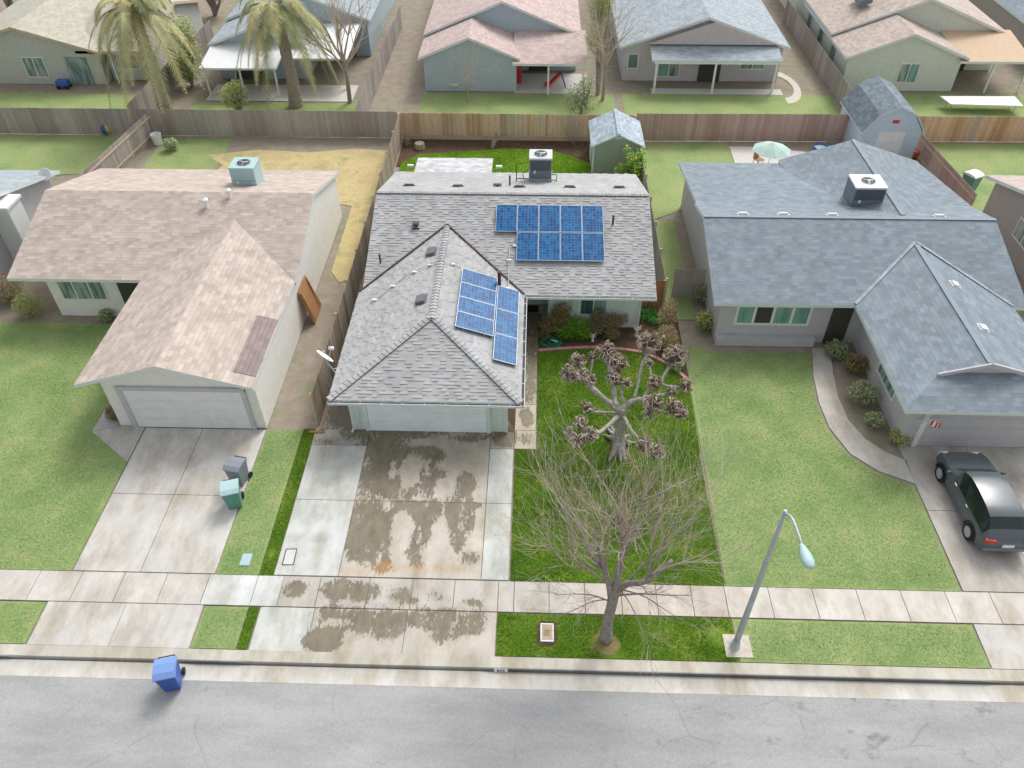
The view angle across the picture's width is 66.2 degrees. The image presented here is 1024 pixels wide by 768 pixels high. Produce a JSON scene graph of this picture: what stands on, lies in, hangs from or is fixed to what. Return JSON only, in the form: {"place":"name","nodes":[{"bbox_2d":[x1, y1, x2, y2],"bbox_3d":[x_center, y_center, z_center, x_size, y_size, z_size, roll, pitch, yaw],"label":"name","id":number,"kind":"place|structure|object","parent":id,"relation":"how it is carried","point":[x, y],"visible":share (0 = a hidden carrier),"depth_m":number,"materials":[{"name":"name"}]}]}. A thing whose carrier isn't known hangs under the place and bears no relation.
{"place":"outdoors","nodes":[
{"label":"outdoors","id":0,"kind":"place"},
{"bbox_2d":[209,149,386,282],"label":"dry grass","id":1,"kind":"structure","parent":0,"point":[357,178],"depth_m":48.96,"materials":[{"name":"plant"}]},
{"bbox_2d":[249,405,512,655],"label":"driveway","id":2,"kind":"structure","parent":0,"point":[420,499],"depth_m":28.83,"materials":[{"name":"concrete"}]},
{"bbox_2d":[236,348,738,661],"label":"lawn","id":3,"kind":"structure","parent":0,"point":[620,653],"depth_m":29.01,"materials":[{"name":"plant"}]},
{"bbox_2d":[592,444,629,654],"bbox_3d":[3.669,5.538,28.610,0.970,0.001,9.354,5,43,6],"label":"bare patch","id":4,"kind":"object","parent":3,"relation":"on","point":[613,647],"visible":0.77,"depth_m":25.46,"materials":[{"name":"soil"}]},
{"bbox_2d":[559,330,692,462],"bbox_3d":[4.331,1.022,30.484,5.068,4.211,5.766,1,43,1],"label":"pollarded tree","id":5,"kind":"object","parent":3,"relation":"on","point":[613,360],"visible":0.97,"depth_m":30.36,"materials":[{"name":"brown plant"}]},
{"bbox_2d":[460,391,798,702],"bbox_3d":[3.523,4.270,23.192,9.326,9.483,6.787,27,50,26],"label":"street tree","id":6,"kind":"object","parent":3,"relation":"on","point":[615,588],"visible":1,"depth_m":23.02,"materials":[{"name":"brown plant"}]},
{"bbox_2d":[0,322,989,667],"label":"neighbour lawn","id":7,"kind":"structure","parent":0,"point":[700,358],"depth_m":29.83,"materials":[{"name":"plant"}]},
{"bbox_2d":[722,634,752,657],"bbox_3d":[7.305,8.494,25.437,0.850,0.060,0.800,1,43,1],"label":"lamp pad","id":8,"kind":"object","parent":7,"relation":"on","point":[745,651],"visible":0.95,"depth_m":25.34,"materials":[{"name":"concrete"}]},
{"bbox_2d":[729,509,814,650],"bbox_3d":[7.283,6.396,22.372,0.398,7.252,2.061,-3,43,-3],"label":"street lamp","id":9,"kind":"object","parent":8,"relation":"on","point":[807,558],"visible":1,"depth_m":22.16,"materials":[{"name":"metal"}]},
{"bbox_2d":[206,73,804,162],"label":"patio","id":10,"kind":"structure","parent":0,"point":[532,83],"depth_m":57.48,"materials":[{"name":"concrete"}]},
{"bbox_2d":[752,141,790,162],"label":"patio umbrella","id":11,"kind":"object","parent":10,"relation":"on","point":[772,150],"visible":0.87,"depth_m":46.02,"materials":[{"name":"fabric"}]},
{"bbox_2d":[399,148,613,173],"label":"back lawn","id":12,"kind":"structure","parent":0,"point":[507,158],"depth_m":49.80,"materials":[{"name":"plant"}]},
{"bbox_2d":[614,145,647,182],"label":"lemon tree","id":13,"kind":"object","parent":12,"relation":"on","point":[637,170],"visible":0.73,"depth_m":46.08,"materials":[{"name":"green plant"}]},
{"bbox_2d":[0,675,1023,767],"bbox_3d":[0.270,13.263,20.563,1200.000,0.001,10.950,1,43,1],"label":"street","id":14,"kind":"structure","parent":0,"point":[60,722],"depth_m":23.65,"materials":[{"name":"asphalt"}]},
{"bbox_2d":[152,654,185,691],"bbox_3d":[-10.634,9.008,24.360,0.660,1.100,0.818,-9,44,-9],"label":"wheeled bin","id":15,"kind":"object","parent":14,"relation":"on","point":[168,672],"visible":1,"depth_m":24.04,"materials":[{"name":"blue plastic"}]},
{"bbox_2d":[0,0,1023,669],"bbox_3d":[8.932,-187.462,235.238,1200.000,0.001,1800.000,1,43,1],"label":"ground","id":16,"kind":"structure","parent":0,"point":[402,86],"depth_m":51.55,"materials":[{"name":"soil"}]},
{"bbox_2d":[0,272,23,303],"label":"garden bush","id":17,"kind":"object","parent":16,"relation":"on","point":[7,292],"visible":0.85,"depth_m":38.72,"materials":[{"name":"brown plant"}]},
{"bbox_2d":[11,291,43,317],"bbox_3d":[-23.439,-3.821,37.984,1.596,1.218,1.467,1,43,1],"label":"garden bush","id":18,"kind":"object","parent":16,"relation":"on","point":[27,308],"visible":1,"depth_m":37.86,"materials":[{"name":"green plant"}]},
{"bbox_2d":[0,170,59,288],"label":"house","id":19,"kind":"structure","parent":16,"relation":"on","point":[21,193],"depth_m":40.11,"materials":[{"name":"grey"}]},
{"bbox_2d":[0,0,204,84],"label":"house","id":20,"kind":"structure","parent":16,"relation":"on","point":[44,41],"depth_m":58.12,"materials":[{"name":"beige"}]},
{"bbox_2d":[20,57,49,77],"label":"window","id":21,"kind":"structure","parent":20,"relation":"in","point":[35,67],"depth_m":57.99,"materials":[{"name":"glass"}]},
{"bbox_2d":[63,57,94,84],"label":"door","id":22,"kind":"structure","parent":20,"relation":"in","point":[78,69],"depth_m":58.02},
{"bbox_2d":[76,112,155,177],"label":"board fence","id":23,"kind":"object","parent":16,"relation":"on","point":[127,147],"visible":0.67,"depth_m":49.31,"materials":[{"name":"wood"}]},
{"bbox_2d":[87,0,217,121],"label":"palm tree","id":24,"kind":"object","parent":16,"relation":"on","point":[128,17],"visible":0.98,"depth_m":49.19,"materials":[{"name":"plant"}]},
{"bbox_2d":[127,20,213,108],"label":"board fence","id":25,"kind":"object","parent":16,"relation":"on","point":[143,98],"visible":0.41,"depth_m":57.26,"materials":[{"name":"wood"}]},
{"bbox_2d":[7,168,341,429],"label":"house","id":26,"kind":"structure","parent":16,"relation":"on","point":[191,279],"depth_m":36.23,"materials":[{"name":"beige"}]},
{"bbox_2d":[56,282,109,299],"bbox_3d":[-20.332,-4.442,37.174,2.200,1.100,0.075,1,43,1],"label":"window","id":27,"kind":"structure","parent":26,"relation":"in","point":[69,290],"depth_m":37.19,"materials":[{"name":"glass"}]},
{"bbox_2d":[122,391,251,428],"bbox_3d":[-13.174,1.047,31.967,4.750,2.070,0.050,1,43,1],"label":"garage door","id":28,"kind":"structure","parent":26,"relation":"in","point":[149,408],"depth_m":31.92,"materials":[{"name":"white paint"}]},
{"bbox_2d":[228,157,264,184],"bbox_3d":[-13.596,-10.607,40.333,1.310,1.744,1.200,1,43,1],"label":"roof cooler","id":29,"kind":"object","parent":26,"relation":"on","point":[245,170],"visible":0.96,"depth_m":39.75,"materials":[{"name":"teal metal"}]},
{"bbox_2d":[164,13,202,86],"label":"bushy tree","id":30,"kind":"object","parent":16,"relation":"on","point":[190,73],"visible":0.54,"depth_m":56.70,"materials":[{"name":"green plant"}]},
{"bbox_2d":[0,107,397,137],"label":"board fence","id":31,"kind":"object","parent":16,"relation":"on","point":[179,122],"visible":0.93,"depth_m":51.81,"materials":[{"name":"wood"}]},
{"bbox_2d":[199,0,394,95],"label":"house","id":32,"kind":"structure","parent":16,"relation":"on","point":[223,52],"depth_m":59.05,"materials":[{"name":"grey"}]},
{"bbox_2d":[298,275,320,324],"bbox_3d":[-9.645,-4.029,37.563,0.559,1.920,1.400,1,43,1],"label":"leaning board","id":33,"kind":"object","parent":16,"relation":"on","point":[309,298],"visible":1,"depth_m":37.49,"materials":[{"name":"orange wood"}]},
{"bbox_2d":[254,0,411,102],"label":"bare tree","id":34,"kind":"object","parent":16,"relation":"on","point":[338,29],"visible":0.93,"depth_m":52.90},
{"bbox_2d":[309,113,401,424],"bbox_3d":[-7.715,-7.927,41.784,0.150,1.824,26.290,1,43,1],"label":"board fence","id":35,"kind":"object","parent":16,"relation":"on","point":[319,394],"visible":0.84,"depth_m":37.64,"materials":[{"name":"wood"}]},
{"bbox_2d":[355,6,401,128],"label":"board fence","id":36,"kind":"object","parent":16,"relation":"on","point":[365,100],"visible":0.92,"depth_m":58.75,"materials":[{"name":"wood"}]},
{"bbox_2d":[326,157,656,432],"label":"house","id":37,"kind":"structure","parent":16,"relation":"on","point":[413,357],"depth_m":35.60,"materials":[{"name":"grey"}]},
{"bbox_2d":[366,406,486,431],"bbox_3d":[-3.452,1.179,31.755,4.840,2.110,0.048,1,43,1],"label":"garage door","id":38,"kind":"structure","parent":37,"relation":"in","point":[384,418],"depth_m":31.95,"materials":[{"name":"white paint"}]},
{"bbox_2d":[455,311,493,336],"bbox_3d":[-1.554,-2.480,32.646,1.630,0.130,1.004,15,42,-11],"label":"solar panel","id":39,"kind":"object","parent":37,"relation":"attached to","point":[477,324],"visible":1,"depth_m":32.58,"materials":[{"name":"glass"}]},
{"bbox_2d":[457,296,494,320],"bbox_3d":[-1.524,-3.183,33.398,1.630,0.130,1.004,15,42,-11],"label":"solar panel","id":40,"kind":"object","parent":37,"relation":"attached to","point":[476,308],"visible":1,"depth_m":33.35,"materials":[{"name":"glass"}]},
{"bbox_2d":[459,282,495,305],"bbox_3d":[-1.493,-3.886,34.151,1.630,0.130,1.004,15,42,-11],"label":"solar panel","id":41,"kind":"object","parent":37,"relation":"attached to","point":[477,293],"visible":1,"depth_m":34.10,"materials":[{"name":"glass"}]},
{"bbox_2d":[461,268,496,290],"bbox_3d":[-1.463,-4.589,34.903,1.630,0.130,1.004,15,42,-11],"label":"solar panel","id":42,"kind":"object","parent":37,"relation":"attached to","point":[479,279],"visible":1,"depth_m":34.85,"materials":[{"name":"glass"}]},
{"bbox_2d":[492,333,517,365],"bbox_3d":[-0.285,-1.397,32.114,1.004,0.130,1.630,15,42,-11],"label":"solar panel","id":43,"kind":"object","parent":37,"relation":"attached to","point":[504,349],"visible":1,"depth_m":32.05,"materials":[{"name":"glass"}]},
{"bbox_2d":[495,204,517,231],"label":"solar panel","id":44,"kind":"object","parent":37,"relation":"attached to","point":[506,218],"visible":1,"depth_m":37.33,"materials":[{"name":"glass"}]},
{"bbox_2d":[494,308,518,338],"bbox_3d":[-0.236,-2.537,33.334,1.004,0.130,1.630,15,42,-11],"label":"solar panel","id":45,"kind":"object","parent":37,"relation":"attached to","point":[506,323],"visible":1,"depth_m":33.27,"materials":[{"name":"glass"}]},
{"bbox_2d":[496,285,518,313],"bbox_3d":[-0.186,-3.676,34.554,1.004,0.130,1.630,15,42,-11],"label":"solar panel","id":46,"kind":"object","parent":37,"relation":"attached to","point":[508,299],"visible":1,"depth_m":34.48,"materials":[{"name":"glass"}]},
{"bbox_2d":[516,232,537,260],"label":"solar panel","id":47,"kind":"object","parent":37,"relation":"attached to","point":[527,247],"visible":1,"depth_m":36.51,"materials":[{"name":"glass"}]},
{"bbox_2d":[517,205,538,231],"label":"solar panel","id":48,"kind":"object","parent":37,"relation":"attached to","point":[528,218],"visible":1,"depth_m":37.31,"materials":[{"name":"glass"}]},
{"bbox_2d":[516,149,556,181],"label":"air conditioner","id":49,"kind":"object","parent":37,"relation":"on","point":[540,165],"visible":0.98,"depth_m":40.70,"materials":[{"name":"grey metal"}]},
{"bbox_2d":[538,232,559,260],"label":"solar panel","id":50,"kind":"object","parent":37,"relation":"attached to","point":[549,247],"visible":1,"depth_m":36.48,"materials":[{"name":"glass"}]},
{"bbox_2d":[539,205,559,231],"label":"solar panel","id":51,"kind":"object","parent":37,"relation":"attached to","point":[549,218],"visible":1,"depth_m":37.30,"materials":[{"name":"glass"}]},
{"bbox_2d":[560,205,581,232],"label":"solar panel","id":52,"kind":"object","parent":37,"relation":"attached to","point":[570,218],"visible":1,"depth_m":37.27,"materials":[{"name":"glass"}]},
{"bbox_2d":[560,233,581,260],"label":"solar panel","id":53,"kind":"object","parent":37,"relation":"attached to","point":[571,246],"visible":1,"depth_m":36.48,"materials":[{"name":"glass"}]},
{"bbox_2d":[582,205,603,232],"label":"solar panel","id":54,"kind":"object","parent":37,"relation":"attached to","point":[592,219],"visible":1,"depth_m":37.23,"materials":[{"name":"glass"}]},
{"bbox_2d":[582,233,604,261],"bbox_3d":[3.781,-6.334,36.507,1.004,0.130,1.630,1,61,1],"label":"solar panel","id":55,"kind":"object","parent":37,"relation":"attached to","point":[593,246],"visible":1,"depth_m":36.45,"materials":[{"name":"glass"}]},
{"bbox_2d":[576,300,610,316],"bbox_3d":[3.801,-3.709,36.543,1.540,1.500,0.075,1,43,1],"label":"window","id":56,"kind":"structure","parent":37,"relation":"in","point":[584,307],"depth_m":36.65,"materials":[{"name":"glass"}]},
{"bbox_2d":[396,139,589,166],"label":"back bed","id":57,"kind":"object","parent":16,"relation":"on","point":[569,148],"visible":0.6,"depth_m":51.15,"materials":[{"name":"soil"}]},
{"bbox_2d":[400,112,633,140],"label":"board fence","id":58,"kind":"object","parent":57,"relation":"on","point":[468,126],"visible":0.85,"depth_m":51.19,"materials":[{"name":"wood"}]},
{"bbox_2d":[588,108,644,173],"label":"garden shed","id":59,"kind":"structure","parent":57,"relation":"on","point":[614,132],"depth_m":47.74,"materials":[{"name":"green"}]},
{"bbox_2d":[418,0,587,94],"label":"house","id":60,"kind":"structure","parent":16,"relation":"on","point":[526,35],"depth_m":57.16,"materials":[{"name":"paint"}]},
{"bbox_2d":[0,644,1023,702],"bbox_3d":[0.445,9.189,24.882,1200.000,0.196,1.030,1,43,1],"label":"kerb","id":61,"kind":"structure","parent":16,"relation":"on","point":[764,679],"depth_m":24.88,"materials":[{"name":"concrete"}]},
{"bbox_2d":[0,93,1023,319],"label":"lawns","id":62,"kind":"structure","parent":16,"relation":"on","point":[69,154],"depth_m":52.15,"materials":[{"name":"plant"}]},
{"bbox_2d":[218,79,249,109],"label":"bush","id":63,"kind":"object","parent":62,"relation":"on","point":[236,96],"visible":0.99,"depth_m":52.98,"materials":[{"name":"green plant"}]},
{"bbox_2d":[235,0,340,109],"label":"palm tree","id":64,"kind":"object","parent":62,"relation":"on","point":[273,13],"visible":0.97,"depth_m":51.15,"materials":[{"name":"plant"}]},
{"bbox_2d":[564,73,595,116],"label":"bush","id":65,"kind":"object","parent":62,"relation":"on","point":[578,97],"visible":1,"depth_m":53.05,"materials":[{"name":"green plant"}]},
{"bbox_2d":[585,0,614,94],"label":"slender tree","id":66,"kind":"object","parent":62,"relation":"on","point":[598,66],"visible":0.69,"depth_m":55.15,"materials":[{"name":"brown plant"}]},
{"bbox_2d":[547,0,665,100],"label":"bare tree","id":67,"kind":"object","parent":62,"relation":"on","point":[605,62],"visible":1,"depth_m":53.58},
{"bbox_2d":[671,269,706,297],"bbox_3d":[8.674,-4.959,38.588,1.500,1.719,0.075,1,43,1],"label":"board fence","id":68,"kind":"object","parent":62,"relation":"on","point":[695,275],"visible":0.9,"depth_m":38.49,"materials":[{"name":"wood"}]},
{"bbox_2d":[963,169,984,190],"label":"wheeled bin","id":69,"kind":"object","parent":62,"relation":"on","point":[972,178],"visible":0.64,"depth_m":45.73,"materials":[{"name":"green plastic"}]},
{"bbox_2d":[940,96,1022,112],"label":"covered table","id":70,"kind":"object","parent":62,"relation":"on","point":[1009,101],"visible":1,"depth_m":54.50,"materials":[{"name":"white paint"}]},
{"bbox_2d":[27,402,1023,669],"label":"neighbour driveways","id":71,"kind":"structure","parent":16,"relation":"on","point":[167,510],"depth_m":28.75,"materials":[{"name":"concrete"}]},
{"bbox_2d":[219,478,243,509],"bbox_3d":[-10.474,4.129,29.407,0.660,1.100,0.818,-11,44,-11],"label":"wheeled bin","id":72,"kind":"object","parent":71,"relation":"on","point":[231,494],"visible":1,"depth_m":29.08,"materials":[{"name":"green plastic"}]},
{"bbox_2d":[222,455,252,485],"bbox_3d":[-10.555,3.358,30.232,0.660,1.100,0.818,9,44,10],"label":"wheeled bin","id":73,"kind":"object","parent":71,"relation":"on","point":[235,467],"visible":0.95,"depth_m":29.91,"materials":[{"name":"grey plastic"}]},
{"bbox_2d":[935,451,1023,551],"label":"parked car","id":74,"kind":"object","parent":71,"relation":"on","point":[989,507],"visible":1,"depth_m":28.14,"materials":[{"name":"grey paint"}]},
{"bbox_2d":[508,310,688,431],"bbox_3d":[3.588,-1.258,35.898,10.769,0.001,5.947,-16,45,-17],"label":"planting bed","id":75,"kind":"object","parent":16,"relation":"on","point":[626,338],"visible":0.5,"depth_m":36.74,"materials":[{"name":"soil"}]},
{"bbox_2d":[540,301,572,337],"bbox_3d":[1.988,-3.035,36.555,1.648,1.772,1.045,-16,45,-16],"label":"rose bush","id":76,"kind":"object","parent":75,"relation":"on","point":[556,317],"visible":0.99,"depth_m":36.44,"materials":[{"name":"brown plant"}]},
{"bbox_2d":[554,315,592,340],"bbox_3d":[2.912,-2.631,36.653,1.874,1.048,1.300,1,43,1],"label":"green shrub","id":77,"kind":"object","parent":75,"relation":"on","point":[582,332],"visible":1,"depth_m":36.52,"materials":[{"name":"green plant"}]},
{"bbox_2d":[585,307,606,335],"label":"rose bush","id":78,"kind":"object","parent":75,"relation":"on","point":[595,321],"visible":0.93,"depth_m":36.54,"materials":[{"name":"brown plant"}]},
{"bbox_2d":[600,312,628,339],"bbox_3d":[4.764,-2.713,36.544,1.418,1.294,1.158,1,43,1],"label":"rose bush","id":79,"kind":"object","parent":75,"relation":"on","point":[610,329],"visible":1,"depth_m":36.51,"materials":[{"name":"brown plant"}]},
{"bbox_2d":[655,296,678,331],"bbox_3d":[7.255,-3.205,36.900,1.137,1.500,1.556,1,43,1],"label":"bed shrub","id":80,"kind":"object","parent":75,"relation":"on","point":[664,319],"visible":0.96,"depth_m":36.77,"materials":[{"name":"green plant"}]},
{"bbox_2d":[657,324,682,350],"bbox_3d":[7.149,-1.955,35.766,1.138,1.233,1.825,-10,44,-10],"label":"bed rose","id":81,"kind":"object","parent":75,"relation":"on","point":[668,340],"visible":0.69,"depth_m":35.73,"materials":[{"name":"brown plant"}]},
{"bbox_2d":[634,115,667,307],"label":"board fence","id":82,"kind":"object","parent":16,"relation":"on","point":[659,268],"visible":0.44,"depth_m":40.33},
{"bbox_2d":[639,279,665,309],"bbox_3d":[6.645,-4.322,37.879,1.390,1.772,0.149,1,43,1],"label":"gate fence","id":83,"kind":"object","parent":16,"relation":"on","point":[661,285],"visible":0.41,"depth_m":37.98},
{"bbox_2d":[607,0,790,93],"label":"house","id":84,"kind":"structure","parent":16,"relation":"on","point":[712,41],"depth_m":57.33,"materials":[{"name":"grey"}]},
{"bbox_2d":[657,64,679,76],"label":"window","id":85,"kind":"structure","parent":84,"relation":"in","point":[664,70],"depth_m":58.26,"materials":[{"name":"green glass"}]},
{"bbox_2d":[697,64,720,81],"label":"door","id":86,"kind":"structure","parent":84,"relation":"in","point":[705,72],"depth_m":58.24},
{"bbox_2d":[693,310,713,329],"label":"garden bush","id":87,"kind":"object","parent":16,"relation":"on","point":[704,320],"visible":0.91,"depth_m":36.95,"materials":[{"name":"green plant"}]},
{"bbox_2d":[636,113,849,141],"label":"board fence","id":88,"kind":"object","parent":16,"relation":"on","point":[733,126],"visible":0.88,"depth_m":50.90,"materials":[{"name":"wood"}]},
{"bbox_2d":[783,0,851,108],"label":"board fence","id":89,"kind":"object","parent":16,"relation":"on","point":[838,87],"visible":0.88,"depth_m":59.86,"materials":[{"name":"wood"}]},
{"bbox_2d":[824,338,848,359],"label":"garden bush","id":90,"kind":"object","parent":16,"relation":"on","point":[836,350],"visible":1,"depth_m":35.47,"materials":[{"name":"green plant"}]},
{"bbox_2d":[678,139,1023,447],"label":"house","id":91,"kind":"structure","parent":16,"relation":"on","point":[909,287],"depth_m":35.48,"materials":[{"name":"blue stone"}]},
{"bbox_2d":[733,306,813,325],"bbox_3d":[11.820,-3.121,35.537,3.400,1.150,0.075,1,43,1],"label":"window","id":92,"kind":"structure","parent":91,"relation":"in","point":[776,316],"depth_m":35.56,"materials":[{"name":"glass"}]},
{"bbox_2d":[822,308,854,343],"bbox_3d":[14.870,-2.648,35.818,0.900,2.050,0.050,1,43,1],"label":"door","id":93,"kind":"structure","parent":91,"relation":"in","point":[840,318],"depth_m":35.74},
{"bbox_2d":[841,174,887,206],"bbox_3d":[17.411,-9.335,38.901,1.560,1.694,1.350,1,43,1],"label":"air conditioner","id":94,"kind":"object","parent":91,"relation":"on","point":[861,190],"visible":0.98,"depth_m":38.32,"materials":[{"name":"white paint"}]},
{"bbox_2d":[876,361,895,401],"bbox_3d":[15.691,-0.345,32.727,0.070,1.100,2.000,1,43,1],"label":"window","id":95,"kind":"structure","parent":91,"relation":"in","point":[885,381],"depth_m":32.97,"materials":[{"name":"glass"}]},
{"bbox_2d":[916,414,1023,447],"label":"garage door","id":96,"kind":"structure","parent":91,"relation":"in","point":[954,430],"depth_m":31.12,"materials":[{"name":"grey"}]},
{"bbox_2d":[841,352,869,374],"bbox_3d":[15.254,-0.917,34.802,1.232,0.948,1.165,1,43,1],"label":"garden bush","id":97,"kind":"object","parent":16,"relation":"on","point":[856,362],"visible":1,"depth_m":34.69,"materials":[{"name":"brown plant"}]},
{"bbox_2d":[847,379,879,406],"bbox_3d":[14.948,0.336,33.381,1.390,1.065,1.343,1,43,1],"label":"garden bush","id":98,"kind":"object","parent":16,"relation":"on","point":[864,391],"visible":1,"depth_m":33.25,"materials":[{"name":"green plant"}]},
{"bbox_2d":[840,76,924,158],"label":"barn shed","id":99,"kind":"structure","parent":16,"relation":"on","point":[881,112],"depth_m":48.51,"materials":[{"name":"blue paint"}]},
{"bbox_2d":[875,132,905,153],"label":"door","id":100,"kind":"structure","parent":99,"relation":"in","point":[888,141],"depth_m":48.51,"materials":[{"name":"white paint"}]},
{"bbox_2d":[779,0,1023,93],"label":"house","id":101,"kind":"structure","parent":16,"relation":"on","point":[918,45],"depth_m":56.93,"materials":[{"name":"beige"}]},
{"bbox_2d":[895,63,920,82],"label":"window","id":102,"kind":"structure","parent":101,"relation":"in","point":[908,72],"depth_m":56.40,"materials":[{"name":"glass"}]},
{"bbox_2d":[916,134,976,205],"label":"board fence","id":103,"kind":"object","parent":16,"relation":"on","point":[932,160],"visible":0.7,"depth_m":46.56,"materials":[{"name":"wood"}]},
{"bbox_2d":[918,116,1023,141],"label":"board fence","id":104,"kind":"object","parent":16,"relation":"on","point":[975,128],"visible":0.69,"depth_m":50.79,"materials":[{"name":"wood"}]},
{"bbox_2d":[969,0,1023,47],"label":"house","id":105,"kind":"structure","parent":16,"relation":"on","point":[1006,14],"depth_m":63.33,"materials":[{"name":"stone"}]},
{"bbox_2d":[983,175,1023,281],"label":"house","id":106,"kind":"structure","parent":16,"relation":"on","point":[1004,206],"depth_m":41.21,"materials":[{"name":"beige"}]},
{"bbox_2d":[0,569,1023,624],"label":"sidewalk","id":107,"kind":"structure","parent":0,"point":[485,596],"depth_m":26.77,"materials":[{"name":"concrete"}]},
{"bbox_2d":[514,303,546,449],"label":"front path","id":108,"kind":"structure","parent":0,"point":[527,418],"depth_m":34.23,"materials":[{"name":"concrete"}]},
{"bbox_2d":[812,348,914,483],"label":"curved path","id":109,"kind":"structure","parent":0,"point":[855,443],"depth_m":32.45,"materials":[{"name":"concrete"}]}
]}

